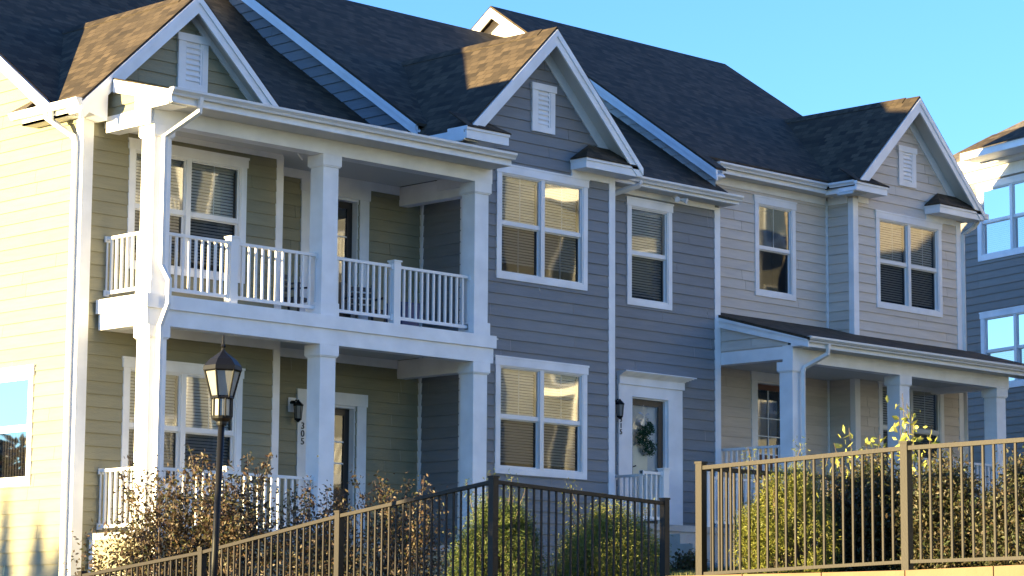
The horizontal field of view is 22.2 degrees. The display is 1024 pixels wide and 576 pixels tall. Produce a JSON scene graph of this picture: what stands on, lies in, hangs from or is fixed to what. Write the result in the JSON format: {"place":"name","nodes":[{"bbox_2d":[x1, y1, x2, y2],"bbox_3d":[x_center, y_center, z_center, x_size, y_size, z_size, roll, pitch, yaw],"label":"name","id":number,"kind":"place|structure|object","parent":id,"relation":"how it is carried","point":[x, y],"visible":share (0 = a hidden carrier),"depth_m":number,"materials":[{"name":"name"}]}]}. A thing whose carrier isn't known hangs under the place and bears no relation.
{"place":"outdoors","nodes":[
{"label":"outdoors","id":0,"kind":"place"},
{"bbox_2d":[284,274,306,310],"bbox_3d":[-3.424,0.151,40.915,0.545,0.900,0.540,-4,-9,28],"label":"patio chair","id":1,"kind":"object","parent":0,"point":[298,292],"visible":0.33,"depth_m":40.76,"materials":[{"name":"black"}]},
{"bbox_2d":[343,283,385,321],"bbox_3d":[-2.390,0.349,42.275,0.540,0.900,0.545,5,-9,-27],"label":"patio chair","id":2,"kind":"object","parent":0,"point":[358,296],"visible":0.26,"depth_m":42.46,"materials":[{"name":"black"}]},
{"bbox_2d":[386,301,419,325],"bbox_3d":[-1.781,0.549,42.534,0.430,0.585,0.450,8,-11,-44],"label":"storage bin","id":3,"kind":"object","parent":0,"point":[412,315],"visible":0.14,"depth_m":42.42,"materials":[{"name":"blue plastic"}]},
{"bbox_2d":[3,0,1023,573],"label":"sky","id":4,"kind":"structure","parent":0,"point":[964,59],"materials":[{"name":"blue"}]},
{"bbox_2d":[646,565,755,575],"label":"grass","id":5,"kind":"structure","parent":0,"point":[681,572],"depth_m":41.66,"materials":[{"name":"green plant"}]},
{"bbox_3d":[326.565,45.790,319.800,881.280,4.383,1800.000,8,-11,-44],"label":"ground","id":6,"kind":"structure","parent":0,"visible":0},
{"bbox_2d":[63,450,245,575],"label":"myrtle shrub","id":7,"kind":"object","parent":6,"relation":"on","point":[144,537],"visible":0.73,"depth_m":34.38,"materials":[{"name":"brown plant"}]},
{"bbox_2d":[163,437,325,575],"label":"myrtle shrub","id":8,"kind":"object","parent":6,"relation":"on","point":[233,529],"visible":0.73,"depth_m":34.36,"materials":[{"name":"brown plant"}]},
{"bbox_2d":[0,0,517,575],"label":"row house","id":9,"kind":"structure","parent":6,"relation":"on","point":[186,186],"depth_m":39.49,"materials":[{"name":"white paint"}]},
{"bbox_2d":[0,364,54,486],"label":"window","id":10,"kind":"structure","parent":9,"relation":"in","point":[16,383],"depth_m":38.81,"materials":[{"name":"glass"}]},
{"bbox_2d":[120,356,245,494],"bbox_3d":[-5.098,2.115,39.225,2.300,1.964,0.552,8,-11,-44],"label":"window","id":11,"kind":"structure","parent":9,"relation":"in","point":[187,397],"depth_m":39.22,"materials":[{"name":"glass"}]},
{"bbox_2d":[127,137,249,283],"bbox_3d":[-5.076,-1.127,39.681,2.300,1.964,0.552,8,-11,-44],"label":"window","id":12,"kind":"structure","parent":9,"relation":"in","point":[208,190],"depth_m":39.85,"materials":[{"name":"glass"}]},
{"bbox_2d":[288,397,302,421],"bbox_3d":[-3.436,1.938,41.523,0.174,0.400,0.246,8,-11,-44],"label":"wall lantern","id":13,"kind":"object","parent":9,"relation":"attached to","point":[295,405],"depth_m":41.49,"materials":[{"name":"black metal"}]},
{"bbox_2d":[290,201,351,317],"bbox_3d":[-3.182,-0.290,42.804,0.980,2.293,0.658,8,-11,-44],"label":"door","id":14,"kind":"structure","parent":9,"relation":"in","point":[344,239],"depth_m":43.02,"materials":[{"name":"black paint"}]},
{"bbox_2d":[333,408,348,539],"bbox_3d":[-3.205,3.076,42.330,0.980,2.255,0.658,8,-11,-44],"label":"door","id":15,"kind":"structure","parent":9,"relation":"in","point":[341,425],"depth_m":42.55,"materials":[{"name":"black paint"}]},
{"bbox_2d":[250,455,387,575],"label":"myrtle shrub","id":16,"kind":"object","parent":6,"relation":"on","point":[329,511],"visible":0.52,"depth_m":34.69,"materials":[{"name":"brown plant"}]},
{"bbox_2d":[313,467,462,575],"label":"myrtle shrub","id":17,"kind":"object","parent":6,"relation":"on","point":[383,497],"visible":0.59,"depth_m":34.81,"materials":[{"name":"brown plant"}]},
{"bbox_2d":[22,0,762,575],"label":"row house","id":18,"kind":"structure","parent":6,"relation":"on","point":[592,224],"depth_m":45.32,"materials":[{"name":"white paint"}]},
{"bbox_2d":[494,355,589,479],"bbox_3d":[0.331,2.229,44.344,2.275,1.969,0.552,8,-11,-44],"label":"window","id":19,"kind":"structure","parent":18,"relation":"in","point":[540,418],"depth_m":44.28,"materials":[{"name":"glass"}]},
{"bbox_2d":[495,164,589,290],"bbox_3d":[0.352,-1.013,44.800,2.275,1.969,0.552,8,-11,-44],"label":"window","id":20,"kind":"structure","parent":18,"relation":"in","point":[542,216],"depth_m":44.76,"materials":[{"name":"glass"}]},
{"bbox_2d":[615,399,623,418],"bbox_3d":[1.883,2.140,46.195,0.147,0.372,0.246,8,-11,-44],"label":"wall lantern","id":21,"kind":"object","parent":18,"relation":"attached to","point":[619,403],"depth_m":46.12,"materials":[{"name":"black metal"}]},
{"bbox_2d":[616,196,673,310],"bbox_3d":[2.322,-0.599,47.491,1.275,1.964,0.552,8,-11,-44],"label":"window","id":22,"kind":"structure","parent":18,"relation":"in","point":[649,222],"depth_m":47.47,"materials":[{"name":"glass"}]},
{"bbox_2d":[633,405,656,516],"bbox_3d":[2.330,3.174,46.917,0.901,2.310,0.060,8,-11,-44],"label":"inner door","id":23,"kind":"structure","parent":18,"relation":"in","point":[646,463],"depth_m":46.94,"materials":[{"name":"white paint"}]},
{"bbox_2d":[635,405,656,457],"bbox_3d":[2.412,2.575,46.856,0.554,0.939,0.112,8,-11,-44],"label":"wreath","id":24,"kind":"object","parent":18,"relation":"attached to","point":[646,429],"visible":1,"depth_m":46.83,"materials":[{"name":"green plant"}]},
{"bbox_2d":[632,399,662,523],"bbox_3d":[2.413,3.163,46.833,0.901,2.310,0.077,8,-11,-44],"label":"storm door","id":25,"kind":"structure","parent":18,"relation":"in","point":[659,405],"depth_m":47.13,"materials":[{"name":"brown metal"}]},
{"bbox_2d":[672,196,687,203],"bbox_3d":[3.036,-1.614,47.727,0.361,0.152,0.255,8,-11,-44],"label":"security light","id":26,"kind":"object","parent":18,"relation":"attached to","point":[678,199],"visible":1,"depth_m":47.72,"materials":[{"name":"white plastic"}]},
{"bbox_2d":[441,470,554,575],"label":"juniper bush","id":27,"kind":"object","parent":6,"relation":"on","point":[507,546],"visible":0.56,"depth_m":29.08,"materials":[{"name":"green plant"}]},
{"bbox_2d":[499,480,669,575],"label":"metal fence","id":28,"kind":"object","parent":6,"relation":"on","point":[663,503],"visible":1,"depth_m":27.68,"materials":[{"name":"brown metal"}]},
{"bbox_2d":[542,478,673,575],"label":"juniper bush","id":29,"kind":"object","parent":6,"relation":"on","point":[610,547],"visible":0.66,"depth_m":29.68,"materials":[{"name":"green plant"}]},
{"bbox_2d":[291,6,1023,546],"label":"row house","id":30,"kind":"structure","parent":6,"relation":"on","point":[843,290],"depth_m":51.69,"materials":[{"name":"white paint"}]},
{"bbox_2d":[741,194,796,300],"bbox_3d":[4.963,-0.750,51.070,1.300,1.964,0.552,8,-11,-44],"label":"window","id":31,"kind":"structure","parent":30,"relation":"in","point":[775,219],"depth_m":51.13,"materials":[{"name":"glass"}]},
{"bbox_2d":[758,384,779,486],"bbox_3d":[4.774,3.051,50.609,0.940,2.314,0.658,8,-11,-44],"label":"door","id":32,"kind":"structure","parent":30,"relation":"in","point":[768,395],"depth_m":51.03,"materials":[{"name":"black"}]},
{"bbox_2d":[867,381,944,472],"bbox_3d":[7.856,2.848,52.553,2.225,1.969,0.552,8,-11,-44],"label":"window","id":33,"kind":"structure","parent":30,"relation":"in","point":[931,406],"depth_m":52.84,"materials":[{"name":"glass"}]},
{"bbox_2d":[874,209,942,317],"bbox_3d":[7.875,-0.455,53.014,2.255,1.969,0.552,8,-11,-44],"label":"window","id":34,"kind":"structure","parent":30,"relation":"in","point":[908,248],"depth_m":52.95,"materials":[{"name":"glass"}]},
{"bbox_2d":[670,548,709,572],"bbox_3d":[3.011,4.557,43.790,0.755,0.558,0.683,-2,-8,19],"label":"ground plant","id":35,"kind":"object","parent":6,"relation":"on","point":[686,562],"visible":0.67,"depth_m":43.64,"materials":[{"name":"green plant"}]},
{"bbox_2d":[724,437,845,573],"bbox_3d":[2.574,2.141,24.654,1.164,1.480,1.159,0,-8,4],"label":"juniper bush","id":36,"kind":"object","parent":6,"relation":"on","point":[800,526],"visible":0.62,"depth_m":24.41,"materials":[{"name":"green plant"}]},
{"bbox_2d":[830,425,890,542],"bbox_3d":[3.382,2.081,25.373,0.433,1.494,0.594,8,-11,-44],"label":"yellow sapling","id":37,"kind":"object","parent":6,"relation":"on","point":[836,445],"visible":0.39,"depth_m":25.46,"materials":[{"name":"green plant"}]},
{"bbox_2d":[816,442,922,571],"bbox_3d":[3.505,2.171,25.234,1.340,1.392,1.377,-3,-9,20],"label":"hedge shrub","id":38,"kind":"object","parent":6,"relation":"on","point":[868,518],"visible":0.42,"depth_m":24.93,"materials":[{"name":"green plant"}]},
{"bbox_2d":[885,393,940,483],"bbox_3d":[3.844,1.891,25.002,0.516,1.772,0.308,-1,-8,13],"label":"yellow sapling","id":39,"kind":"object","parent":6,"relation":"on","point":[903,434],"visible":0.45,"depth_m":25.08,"materials":[{"name":"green plant"}]},
{"bbox_2d":[876,441,996,570],"bbox_3d":[4.122,2.115,24.638,1.211,1.344,1.312,8,-11,-44],"label":"hedge shrub","id":40,"kind":"object","parent":6,"relation":"on","point":[946,514],"visible":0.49,"depth_m":24.43,"materials":[{"name":"green plant"}]},
{"bbox_2d":[953,120,1023,496],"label":"apartment building","id":41,"kind":"structure","parent":6,"relation":"on","point":[992,167],"depth_m":63.03,"materials":[{"name":"white paint"}]},
{"bbox_2d":[975,173,1023,261],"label":"window","id":42,"kind":"structure","parent":41,"relation":"in","point":[1002,235],"depth_m":63.13,"materials":[{"name":"glass"}]},
{"bbox_2d":[979,305,1023,387],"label":"window","id":43,"kind":"structure","parent":41,"relation":"in","point":[1002,330],"depth_m":62.69,"materials":[{"name":"glass"}]},
{"bbox_2d":[958,444,1023,566],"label":"hedge shrub","id":44,"kind":"object","parent":6,"relation":"on","point":[1000,521],"visible":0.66,"depth_m":23.84,"materials":[{"name":"green plant"}]},
{"label":"terrain","id":45,"kind":"structure","parent":0,"visible":0},
{"bbox_2d":[203,335,241,575],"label":"lamp post","id":46,"kind":"object","parent":45,"relation":"on","point":[222,368],"visible":1,"depth_m":26.95,"materials":[{"name":"black metal"}]},
{"bbox_2d":[688,565,1023,575],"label":"retaining wall","id":47,"kind":"structure","parent":45,"relation":"on","point":[1012,570],"depth_m":22.38,"materials":[{"name":"beige concrete"}]},
{"bbox_2d":[707,468,856,574],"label":"metal fence","id":48,"kind":"object","parent":47,"relation":"on","point":[735,471],"visible":0.23,"depth_m":24.85,"materials":[{"name":"brown metal"}]},
{"bbox_2d":[694,437,1023,574],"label":"metal fence","id":49,"kind":"object","parent":47,"relation":"on","point":[907,561],"visible":1,"depth_m":23.24,"materials":[{"name":"brown metal"}]},
{"bbox_3d":[-4.373,4.801,30.472,0.390,2.480,11.988,8,-11,-44],"label":"retaining wall","id":50,"kind":"object","parent":45,"relation":"on","visible":0},
{"bbox_2d":[75,475,499,575],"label":"metal fence","id":51,"kind":"object","parent":50,"relation":"on","point":[492,482],"visible":1,"depth_m":28.05,"materials":[{"name":"brown metal"}]}
]}

